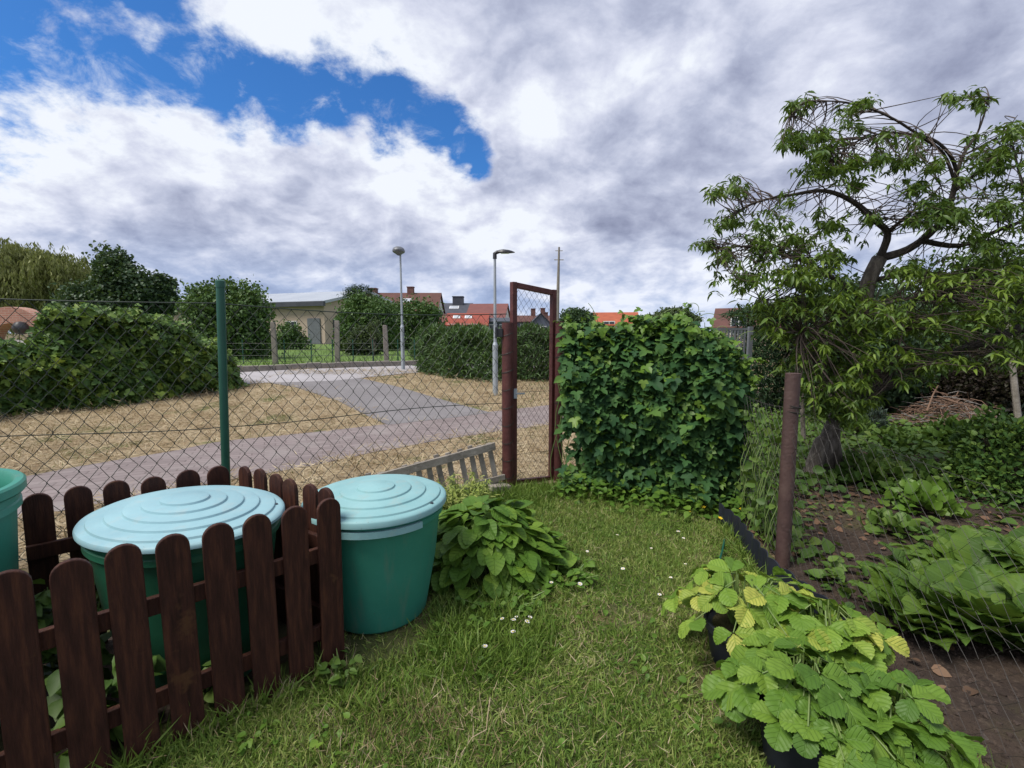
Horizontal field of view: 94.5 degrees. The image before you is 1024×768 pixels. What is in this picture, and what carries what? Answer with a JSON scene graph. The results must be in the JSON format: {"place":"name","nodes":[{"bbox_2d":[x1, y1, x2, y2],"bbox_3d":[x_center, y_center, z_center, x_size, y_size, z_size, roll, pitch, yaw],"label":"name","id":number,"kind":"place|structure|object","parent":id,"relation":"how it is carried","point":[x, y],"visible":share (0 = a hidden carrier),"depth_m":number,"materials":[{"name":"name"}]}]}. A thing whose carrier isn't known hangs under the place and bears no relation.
{"place":"outdoors","nodes":[
{"label":"outdoors","id":0,"kind":"place"},
{"bbox_2d":[0,307,40,343],"bbox_3d":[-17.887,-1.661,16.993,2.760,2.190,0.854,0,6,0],"label":"house","id":1,"kind":"structure","parent":0,"point":[17,320],"depth_m":16.84,"materials":[{"name":"orange paint"}]},
{"bbox_2d":[240,363,480,383],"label":"road","id":2,"kind":"structure","parent":0,"point":[289,377],"depth_m":15.04,"materials":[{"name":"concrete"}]},
{"bbox_2d":[392,246,404,368],"bbox_3d":[-3.806,-2.545,16.115,0.414,4.159,0.576,0,6,0],"label":"street lamp","id":3,"kind":"object","parent":2,"relation":"on","point":[399,251],"visible":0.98,"depth_m":16.18,"materials":[{"name":"grey metal"}]},
{"bbox_2d":[273,378,490,424],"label":"path","id":4,"kind":"structure","parent":0,"point":[347,391],"depth_m":11.27,"materials":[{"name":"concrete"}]},
{"bbox_2d":[0,366,773,568],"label":"verge","id":5,"kind":"structure","parent":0,"point":[204,440],"depth_m":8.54,"materials":[{"name":"beige plant"}]},
{"bbox_2d":[0,297,248,415],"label":"creeper hedge","id":6,"kind":"object","parent":5,"relation":"on","point":[54,351],"visible":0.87,"depth_m":10.60,"materials":[{"name":"green plant"}]},
{"bbox_2d":[1,372,576,488],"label":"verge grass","id":7,"kind":"structure","parent":5,"relation":"on","point":[280,426],"depth_m":9.96,"materials":[{"name":"beige plant"}]},
{"bbox_2d":[412,321,565,382],"bbox_3d":[-0.645,-1.040,14.996,6.200,2.010,2.923,2,7,19],"label":"hedge","id":8,"kind":"object","parent":5,"relation":"on","point":[437,351],"visible":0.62,"depth_m":14.06,"materials":[{"name":"green plant"}]},
{"bbox_2d":[493,249,514,395],"bbox_3d":[-0.207,-1.497,11.737,0.556,3.595,0.240,0,6,0],"label":"street lamp","id":9,"kind":"object","parent":5,"relation":"on","point":[495,344],"visible":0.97,"depth_m":11.73,"materials":[{"name":"grey metal"}]},
{"bbox_2d":[17,377,766,517],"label":"path","id":10,"kind":"structure","parent":0,"point":[99,477],"depth_m":6.75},
{"bbox_2d":[28,489,765,608],"bbox_3d":[-1.000,1.189,3.848,6.000,0.001,2.205,0,6,0],"label":"lawn strip","id":11,"kind":"object","parent":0,"point":[613,605],"visible":0.1,"depth_m":3.34,"materials":[{"name":"green plant"}]},
{"bbox_2d":[301,474,445,633],"bbox_3d":[-0.772,0.939,2.729,0.788,0.739,0.788,-4,8,-35],"label":"water barrel","id":12,"kind":"object","parent":11,"relation":"on","point":[389,525],"visible":0.79,"depth_m":2.47,"materials":[{"name":"green plastic"}]},
{"bbox_2d":[365,442,510,494],"bbox_3d":[-0.690,0.880,4.442,1.467,0.525,0.179,-3,7,-28],"label":"slatted panel","id":13,"kind":"object","parent":11,"relation":"on","point":[449,458],"visible":0.56,"depth_m":4.58,"materials":[{"name":"grey wood"}]},
{"bbox_2d":[437,468,499,516],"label":"variegated shrub","id":14,"kind":"object","parent":11,"relation":"on","point":[456,496],"visible":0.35,"depth_m":3.88,"materials":[{"name":"green plant"}]},
{"bbox_2d":[236,496,761,767],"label":"clover","id":15,"kind":"object","parent":11,"relation":"on","point":[314,741],"visible":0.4,"depth_m":1.95,"materials":[{"name":"green plant"}]},
{"bbox_2d":[521,553,598,594],"bbox_3d":[0.266,1.240,3.051,0.589,0.125,0.507,0,6,0],"label":"clover patch","id":16,"kind":"object","parent":11,"relation":"on","point":[578,574],"visible":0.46,"depth_m":3.00,"materials":[{"name":"green plant"}]},
{"bbox_2d":[551,463,746,520],"bbox_3d":[1.235,1.014,4.453,1.775,0.300,0.816,2,7,21],"label":"celandine bed","id":17,"kind":"object","parent":11,"relation":"on","point":[610,492],"visible":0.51,"depth_m":4.35,"materials":[{"name":"green plant"}]},
{"bbox_2d":[550,302,767,513],"bbox_3d":[1.290,0.225,4.427,1.903,1.983,1.039,1,6,8],"label":"hedge","id":18,"kind":"object","parent":11,"relation":"on","point":[645,401],"visible":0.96,"depth_m":4.31,"materials":[{"name":"green plant"}]},
{"bbox_2d":[718,503,845,620],"bbox_3d":[1.698,1.186,3.183,0.109,0.198,1.634,0,6,2],"label":"lawn edging","id":19,"kind":"object","parent":11,"relation":"on","point":[758,552],"visible":0.45,"depth_m":3.28,"materials":[{"name":"black plastic"}]},
{"bbox_2d":[236,344,756,366],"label":"meadow","id":20,"kind":"structure","parent":0,"point":[320,350],"depth_m":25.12,"materials":[{"name":"green plant"}]},
{"bbox_2d":[0,237,96,339],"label":"willow tree","id":21,"kind":"object","parent":20,"relation":"on","point":[28,272],"visible":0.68,"depth_m":43.12,"materials":[{"name":"green plant"}]},
{"bbox_2d":[43,240,170,313],"bbox_3d":[-33.487,-7.355,39.416,9.517,8.899,5.402,0,6,0],"label":"broadleaf tree","id":22,"kind":"object","parent":20,"relation":"on","point":[117,277],"visible":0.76,"depth_m":38.39,"materials":[{"name":"green plant"}]},
{"bbox_2d":[126,269,183,318],"bbox_3d":[-30.664,-6.348,40.593,4.858,6.645,3.707,0,6,0],"label":"broadleaf tree","id":23,"kind":"object","parent":20,"relation":"on","point":[166,284],"visible":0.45,"depth_m":39.92,"materials":[{"name":"green plant"}]},
{"bbox_2d":[170,275,283,359],"bbox_3d":[-13.942,-2.721,22.841,5.177,5.104,3.606,0,6,0],"label":"broadleaf tree","id":24,"kind":"object","parent":20,"relation":"on","point":[245,294],"visible":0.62,"depth_m":22.14,"materials":[{"name":"green plant"}]},
{"bbox_2d":[173,290,394,342],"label":"warehouse","id":25,"kind":"structure","parent":20,"relation":"on","point":[320,301],"depth_m":52.60,"materials":[{"name":"white paint"}]},
{"bbox_2d":[307,318,320,342],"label":"door","id":26,"kind":"structure","parent":25,"relation":"in","point":[315,327],"depth_m":51.98,"materials":[{"name":"grey"}]},
{"bbox_2d":[267,319,314,348],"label":"elder shrub","id":27,"kind":"object","parent":20,"relation":"on","point":[293,334],"visible":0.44,"depth_m":35.35,"materials":[{"name":"green plant"}]},
{"bbox_2d":[209,321,420,363],"bbox_3d":[-8.156,-1.575,18.740,10.126,1.846,0.837,0,6,0],"label":"pasture fence","id":28,"kind":"object","parent":20,"relation":"on","point":[273,343],"visible":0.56,"depth_m":19.11,"materials":[{"name":"wood"}]},
{"bbox_2d":[336,284,384,300],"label":"broadleaf tree","id":29,"kind":"object","parent":20,"relation":"on","point":[364,289],"visible":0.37,"depth_m":43.03,"materials":[{"name":"green plant"}]},
{"bbox_2d":[340,323,383,354],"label":"elder shrub","id":30,"kind":"object","parent":20,"relation":"on","point":[364,336],"visible":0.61,"depth_m":26.47,"materials":[{"name":"green plant"}]},
{"bbox_2d":[329,288,400,350],"bbox_3d":[-10.200,-3.929,32.753,4.942,5.275,3.974,0,6,0],"label":"broadleaf tree","id":31,"kind":"object","parent":20,"relation":"on","point":[359,303],"visible":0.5,"depth_m":32.00,"materials":[{"name":"green plant"}]},
{"bbox_2d":[365,316,382,360],"bbox_3d":[-5.649,-1.768,19.506,0.705,2.066,0.709,0,6,0],"label":"sapling","id":32,"kind":"object","parent":20,"relation":"on","point":[371,327],"visible":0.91,"depth_m":19.45,"materials":[{"name":"green plant"}]},
{"bbox_2d":[369,286,444,313],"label":"house","id":33,"kind":"structure","parent":20,"relation":"on","point":[436,297],"depth_m":69.90,"materials":[{"name":"paint"}]},
{"bbox_2d":[386,292,447,348],"bbox_3d":[-7.720,-4.450,36.644,5.916,5.232,4.000,0,6,0],"label":"broadleaf tree","id":34,"kind":"object","parent":20,"relation":"on","point":[423,308],"visible":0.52,"depth_m":35.82,"materials":[{"name":"green plant"}]},
{"bbox_2d":[409,322,434,359],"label":"willow bush","id":35,"kind":"object","parent":20,"relation":"on","point":[412,351],"visible":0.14,"depth_m":21.70,"materials":[{"name":"green plant"}]},
{"bbox_2d":[445,313,489,326],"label":"house","id":36,"kind":"structure","parent":20,"relation":"on","point":[453,317],"depth_m":62.67,"materials":[{"name":"paint"}]},
{"bbox_2d":[488,318,509,329],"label":"house","id":37,"kind":"structure","parent":20,"relation":"on","point":[500,321],"depth_m":63.50,"materials":[{"name":"stone"}]},
{"bbox_2d":[554,247,563,320],"bbox_3d":[3.104,-5.601,31.581,0.620,6.891,0.256,0,6,0],"label":"mast","id":38,"kind":"object","parent":20,"relation":"on","point":[558,275],"visible":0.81,"depth_m":31.37,"materials":[{"name":"metal"}]},
{"bbox_2d":[559,307,597,328],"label":"broadleaf tree","id":39,"kind":"object","parent":20,"relation":"on","point":[576,314],"visible":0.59,"depth_m":46.84,"materials":[{"name":"green plant"}]},
{"bbox_2d":[594,312,637,327],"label":"house","id":40,"kind":"structure","parent":20,"relation":"on","point":[612,319],"depth_m":59.15,"materials":[{"name":"paint"}]},
{"bbox_2d":[647,305,703,326],"bbox_3d":[13.405,-4.772,39.747,5.357,3.695,2.676,0,6,0],"label":"broadleaf tree","id":41,"kind":"object","parent":20,"relation":"on","point":[688,314],"visible":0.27,"depth_m":39.09,"materials":[{"name":"green plant"}]},
{"bbox_2d":[712,308,780,346],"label":"house","id":42,"kind":"structure","parent":20,"relation":"on","point":[725,322],"depth_m":44.42,"materials":[{"name":"tile"}]},
{"bbox_2d":[730,317,745,333],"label":"window","id":43,"kind":"structure","parent":42,"relation":"in","point":[732,325],"depth_m":43.19,"materials":[{"name":"white paint"}]},
{"bbox_2d":[5,334,990,767],"bbox_3d":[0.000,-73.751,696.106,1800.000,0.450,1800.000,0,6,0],"label":"ground","id":44,"kind":"structure","parent":0,"point":[555,484],"depth_m":5.06,"materials":[{"name":"brown soil"}]},
{"bbox_2d":[0,280,505,562],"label":"chain link fence","id":45,"kind":"object","parent":44,"relation":"on","point":[222,341],"visible":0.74,"depth_m":3.60,"materials":[{"name":"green metal"}]},
{"bbox_2d":[238,358,545,371],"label":"kerb","id":46,"kind":"structure","parent":44,"relation":"on","point":[307,366],"depth_m":16.80,"materials":[{"name":"concrete"}]},
{"bbox_2d":[444,296,472,313],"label":"house","id":47,"kind":"structure","parent":44,"relation":"on","point":[458,305],"depth_m":76.78,"materials":[{"name":"paint"}]},
{"bbox_2d":[467,304,509,317],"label":"house","id":48,"kind":"structure","parent":44,"relation":"on","point":[503,310],"depth_m":75.17,"materials":[{"name":"tile"}]},
{"bbox_2d":[495,323,513,485],"bbox_3d":[-0.075,0.288,4.777,0.183,1.800,0.126,0,6,0],"label":"gate post","id":49,"kind":"object","parent":44,"relation":"on","point":[505,332],"visible":0.97,"depth_m":4.72,"materials":[{"name":"brown metal"}]},
{"bbox_2d":[517,308,549,326],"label":"house","id":50,"kind":"structure","parent":44,"relation":"on","point":[531,317],"depth_m":93.97,"materials":[{"name":"brown tile"}]},
{"bbox_2d":[529,312,549,328],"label":"house","id":51,"kind":"structure","parent":44,"relation":"on","point":[538,321],"depth_m":83.32,"materials":[{"name":"stone"}]},
{"bbox_2d":[553,321,563,480],"bbox_3d":[0.500,0.246,5.076,0.101,1.820,0.101,0,6,0],"label":"gate post","id":52,"kind":"object","parent":44,"relation":"on","point":[557,462],"visible":0.44,"depth_m":5.04,"materials":[{"name":"brown metal"}]},
{"bbox_2d":[510,282,556,485],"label":"garden gate","id":53,"kind":"structure","parent":52,"relation":"attached to","point":[514,286],"depth_m":4.94,"materials":[{"name":"brown metal"}]},
{"bbox_2d":[0,0,1023,333],"label":"sky","id":54,"kind":"structure","parent":0,"point":[290,145],"materials":[{"name":"white"}]},
{"bbox_2d":[106,480,985,767],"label":"lawn","id":55,"kind":"structure","parent":0,"point":[358,647],"depth_m":2.06,"materials":[{"name":"green plant"}]},
{"bbox_2d":[0,620,319,767],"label":"bed","id":56,"kind":"object","parent":55,"relation":"on","point":[282,629],"visible":0.03,"depth_m":2.06,"materials":[{"name":"plant"}]},
{"bbox_2d":[0,468,26,725],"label":"water barrel","id":57,"kind":"object","parent":56,"relation":"on","point":[13,484],"visible":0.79,"depth_m":1.90,"materials":[{"name":"green plastic"}]},
{"bbox_2d":[33,578,113,689],"bbox_3d":[-1.948,1.080,2.026,0.501,0.659,0.379,-2,6,-15],"label":"nettle","id":58,"kind":"object","parent":56,"relation":"on","point":[43,603],"visible":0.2,"depth_m":2.00,"materials":[{"name":"green plant"}]},
{"bbox_2d":[45,655,165,767],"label":"nettle","id":59,"kind":"object","parent":56,"relation":"on","point":[54,698],"visible":0.18,"depth_m":1.74,"materials":[{"name":"green plant"}]},
{"bbox_2d":[0,466,344,767],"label":"picket fence","id":60,"kind":"object","parent":56,"relation":"on","point":[295,585],"visible":0.92,"depth_m":1.84,"materials":[{"name":"brown wood"}]},
{"bbox_2d":[72,485,284,697],"bbox_3d":[-1.515,0.938,2.239,0.913,0.845,0.739,2,7,20],"label":"water barrel","id":61,"kind":"object","parent":56,"relation":"on","point":[146,523],"visible":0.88,"depth_m":2.01,"materials":[{"name":"green plastic"}]},
{"bbox_2d":[202,660,213,707],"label":"nettle","id":62,"kind":"object","parent":55,"relation":"on","point":[208,697],"visible":0.12,"depth_m":1.99,"materials":[{"name":"green plant"}]},
{"bbox_2d":[314,648,361,687],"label":"sprawling weed","id":63,"kind":"object","parent":55,"relation":"on","point":[336,677],"visible":0.94,"depth_m":2.16,"materials":[{"name":"green plant"}]},
{"bbox_2d":[185,646,498,767],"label":"pale grass","id":64,"kind":"structure","parent":55,"relation":"on","point":[383,716],"depth_m":1.93,"materials":[{"name":"plant"}]},
{"bbox_2d":[458,697,490,763],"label":"dry stalk","id":65,"kind":"object","parent":55,"relation":"on","point":[480,732],"visible":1,"depth_m":1.86,"materials":[{"name":"plant"}]},
{"bbox_2d":[455,583,544,627],"bbox_3d":[-0.069,1.276,2.753,0.516,0.119,0.447,-3,7,-23],"label":"clover patch","id":66,"kind":"object","parent":55,"relation":"on","point":[503,602],"visible":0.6,"depth_m":2.72,"materials":[{"name":"green plant"}]},
{"bbox_2d":[429,495,576,609],"bbox_3d":[-0.164,1.069,3.242,1.210,0.548,1.092,0,6,0],"label":"hydrangea","id":67,"kind":"object","parent":55,"relation":"on","point":[481,538],"visible":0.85,"depth_m":3.00,"materials":[{"name":"green plant"}]},
{"bbox_2d":[142,494,946,767],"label":"dry clippings","id":68,"kind":"object","parent":55,"relation":"on","point":[530,686],"visible":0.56,"depth_m":2.00,"materials":[{"name":"plant"}]},
{"bbox_2d":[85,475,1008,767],"bbox_3d":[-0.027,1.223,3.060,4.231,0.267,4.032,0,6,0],"label":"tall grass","id":69,"kind":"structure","parent":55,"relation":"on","point":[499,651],"depth_m":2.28,"materials":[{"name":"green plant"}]},
{"bbox_2d":[661,557,857,667],"bbox_3d":[1.164,1.128,2.312,0.815,0.461,0.794,0,6,0],"label":"strawberry plant","id":70,"kind":"object","parent":55,"relation":"on","point":[725,611],"visible":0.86,"depth_m":2.22,"materials":[{"name":"green plant"}]},
{"bbox_2d":[701,633,935,767],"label":"strawberry plant","id":71,"kind":"object","parent":55,"relation":"on","point":[764,680],"visible":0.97,"depth_m":1.62,"materials":[{"name":"green plant"}]},
{"bbox_2d":[736,589,909,674],"bbox_3d":[1.362,1.169,2.162,0.630,0.410,0.642,0,6,0],"label":"strawberry plant","id":72,"kind":"object","parent":55,"relation":"on","point":[868,640],"visible":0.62,"depth_m":1.99,"materials":[{"name":"green plant"}]},
{"bbox_2d":[807,662,986,767],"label":"strawberry plant","id":73,"kind":"object","parent":55,"relation":"on","point":[911,706],"visible":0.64,"depth_m":1.55,"materials":[{"name":"green plant"}]},
{"bbox_2d":[714,390,1023,767],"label":"soil","id":74,"kind":"structure","parent":0,"point":[960,701],"depth_m":2.38,"materials":[{"name":"brown soil"}]},
{"bbox_2d":[716,327,753,381],"bbox_3d":[3.052,0.114,6.648,0.540,1.821,0.085,0,6,0],"label":"slat fence","id":75,"kind":"object","parent":74,"relation":"on","point":[749,345],"visible":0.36,"depth_m":6.56,"materials":[{"name":"grey wood"}]},
{"bbox_2d":[718,294,809,412],"bbox_3d":[5.768,-0.747,10.617,1.724,2.734,1.992,0,6,0],"label":"conifer hedge","id":76,"kind":"object","parent":74,"relation":"on","point":[764,393],"visible":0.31,"depth_m":10.01,"materials":[{"name":"green plant"}]},
{"bbox_2d":[725,410,825,554],"bbox_3d":[1.977,0.719,3.891,0.487,0.994,1.280,1,6,7],"label":"climbing weed","id":77,"kind":"object","parent":74,"relation":"on","point":[761,502],"visible":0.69,"depth_m":3.67,"materials":[{"name":"green plant"}]},
{"bbox_2d":[800,394,805,443],"bbox_3d":[4.318,0.223,7.047,0.217,1.495,0.068,0,6,0],"label":"wooden post","id":78,"kind":"object","parent":74,"relation":"on","point":[802,418],"visible":0.22,"depth_m":7.06,"materials":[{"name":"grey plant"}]},
{"bbox_2d":[687,85,1023,476],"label":"peach tree","id":79,"kind":"object","parent":74,"relation":"on","point":[853,387],"visible":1,"depth_m":4.74,"materials":[{"name":"green plant"}]},
{"bbox_2d":[841,415,875,434],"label":"leafy weed","id":80,"kind":"object","parent":74,"relation":"on","point":[864,422],"visible":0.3,"depth_m":7.41,"materials":[{"name":"green plant"}]},
{"bbox_2d":[781,263,954,411],"bbox_3d":[6.919,-0.790,9.456,2.846,3.149,2.436,0,6,0],"label":"garden tree","id":81,"kind":"object","parent":74,"relation":"on","point":[895,398],"visible":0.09,"depth_m":9.07,"materials":[{"name":"green plant"}]},
{"bbox_2d":[830,448,917,487],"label":"leafy weed","id":82,"kind":"object","parent":74,"relation":"on","point":[883,464],"visible":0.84,"depth_m":4.95,"materials":[{"name":"green plant"}]},
{"bbox_2d":[860,399,890,430],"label":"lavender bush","id":83,"kind":"object","parent":74,"relation":"on","point":[880,414],"visible":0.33,"depth_m":8.03,"materials":[{"name":"green plant"}]},
{"bbox_2d":[727,393,1023,615],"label":"weeds","id":84,"kind":"object","parent":74,"relation":"on","point":[853,442],"visible":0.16,"depth_m":4.76,"materials":[{"name":"green plant"}]},
{"bbox_2d":[735,373,1023,766],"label":"garden fence","id":85,"kind":"object","parent":74,"relation":"on","point":[791,407],"visible":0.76,"depth_m":3.10,"materials":[{"name":"metal"}]},
{"bbox_2d":[745,455,1023,695],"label":"leaf litter","id":86,"kind":"object","parent":74,"relation":"on","point":[944,672],"visible":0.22,"depth_m":3.93,"materials":[{"name":"brown plant"}]},
{"bbox_2d":[860,508,932,543],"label":"leafy weed","id":87,"kind":"object","parent":74,"relation":"on","point":[910,523],"visible":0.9,"depth_m":3.73,"materials":[{"name":"green plant"}]},
{"bbox_2d":[861,423,934,454],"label":"leafy weed","id":88,"kind":"object","parent":74,"relation":"on","point":[903,436],"visible":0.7,"depth_m":6.82,"materials":[{"name":"green plant"}]},
{"bbox_2d":[882,378,921,413],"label":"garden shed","id":89,"kind":"structure","parent":74,"relation":"on","point":[890,408],"depth_m":9.82,"materials":[{"name":"black"}]},
{"bbox_2d":[903,392,920,411],"bbox_3d":[8.283,0.305,9.822,0.360,0.660,0.030,0,6,0],"label":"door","id":90,"kind":"structure","parent":89,"relation":"in","point":[918,399],"depth_m":9.81,"materials":[{"name":"brown wood"}]},
{"bbox_2d":[873,541,975,574],"bbox_3d":[2.630,1.178,2.966,0.561,0.238,0.436,0,6,0],"label":"horseradish","id":91,"kind":"object","parent":74,"relation":"on","point":[915,562],"visible":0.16,"depth_m":3.10,"materials":[{"name":"green plant"}]},
{"bbox_2d":[877,477,972,520],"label":"leafy weed","id":92,"kind":"object","parent":74,"relation":"on","point":[939,501],"visible":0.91,"depth_m":4.14,"materials":[{"name":"green plant"}]},
{"bbox_2d":[848,565,1003,650],"bbox_3d":[2.181,1.223,2.537,0.606,0.242,0.629,-4,7,-32],"label":"horseradish","id":93,"kind":"object","parent":74,"relation":"on","point":[914,620],"visible":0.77,"depth_m":2.59,"materials":[{"name":"green plant"}]},
{"bbox_2d":[861,560,1023,651],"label":"horseradish","id":94,"kind":"object","parent":74,"relation":"on","point":[933,572],"visible":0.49,"depth_m":2.53,"materials":[{"name":"green plant"}]},
{"bbox_2d":[887,385,1013,426],"bbox_3d":[7.917,0.451,8.572,2.328,0.908,1.793,0,6,0],"label":"brush heap","id":95,"kind":"object","parent":74,"relation":"on","point":[938,408],"visible":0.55,"depth_m":8.51,"materials":[{"name":"brown wood"}]},
{"bbox_2d":[921,410,984,448],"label":"leafy weed","id":96,"kind":"object","parent":74,"relation":"on","point":[951,425],"visible":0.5,"depth_m":7.08,"materials":[{"name":"green plant"}]},
{"bbox_2d":[889,525,1023,572],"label":"horseradish","id":97,"kind":"object","parent":74,"relation":"on","point":[959,538],"visible":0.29,"depth_m":3.15,"materials":[{"name":"green plant"}]},
{"bbox_2d":[890,229,1023,390],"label":"garden tree","id":98,"kind":"object","parent":74,"relation":"on","point":[971,327],"visible":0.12,"depth_m":9.88,"materials":[{"name":"green plant"}]},
{"bbox_2d":[909,459,1016,497],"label":"leafy weed","id":99,"kind":"object","parent":74,"relation":"on","point":[923,473],"visible":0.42,"depth_m":4.73,"materials":[{"name":"green plant"}]},
{"bbox_2d":[917,329,1023,416],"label":"copper bush","id":100,"kind":"object","parent":74,"relation":"on","point":[980,386],"visible":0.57,"depth_m":8.92,"materials":[{"name":"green plant"}]},
{"bbox_2d":[930,563,1023,653],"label":"horseradish","id":101,"kind":"object","parent":74,"relation":"on","point":[986,589],"visible":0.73,"depth_m":2.55,"materials":[{"name":"green plant"}]},
{"bbox_2d":[932,401,1023,505],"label":"currant bush","id":102,"kind":"object","parent":74,"relation":"on","point":[968,447],"visible":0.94,"depth_m":4.60,"materials":[{"name":"green plant"}]},
{"bbox_2d":[942,525,1023,567],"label":"horseradish","id":103,"kind":"object","parent":74,"relation":"on","point":[1015,547],"visible":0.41,"depth_m":3.26,"materials":[{"name":"green plant"}]},
{"bbox_2d":[992,579,1020,608],"bbox_3d":[2.840,1.190,2.475,0.737,0.326,0.737,0,6,0],"label":"horseradish","id":104,"kind":"object","parent":74,"relation":"on","point":[1009,590],"visible":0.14,"depth_m":2.54,"materials":[{"name":"green plant"}]},
{"bbox_2d":[994,396,1023,415],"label":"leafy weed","id":105,"kind":"object","parent":74,"relation":"on","point":[1022,406],"visible":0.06,"depth_m":9.01,"materials":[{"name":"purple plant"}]},
{"bbox_2d":[1003,310,1021,417],"bbox_3d":[8.789,-0.315,8.314,0.538,2.060,0.100,0,6,0],"label":"pole","id":106,"kind":"object","parent":74,"relation":"on","point":[1017,413],"visible":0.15,"depth_m":8.34,"materials":[{"name":"grey wood"}]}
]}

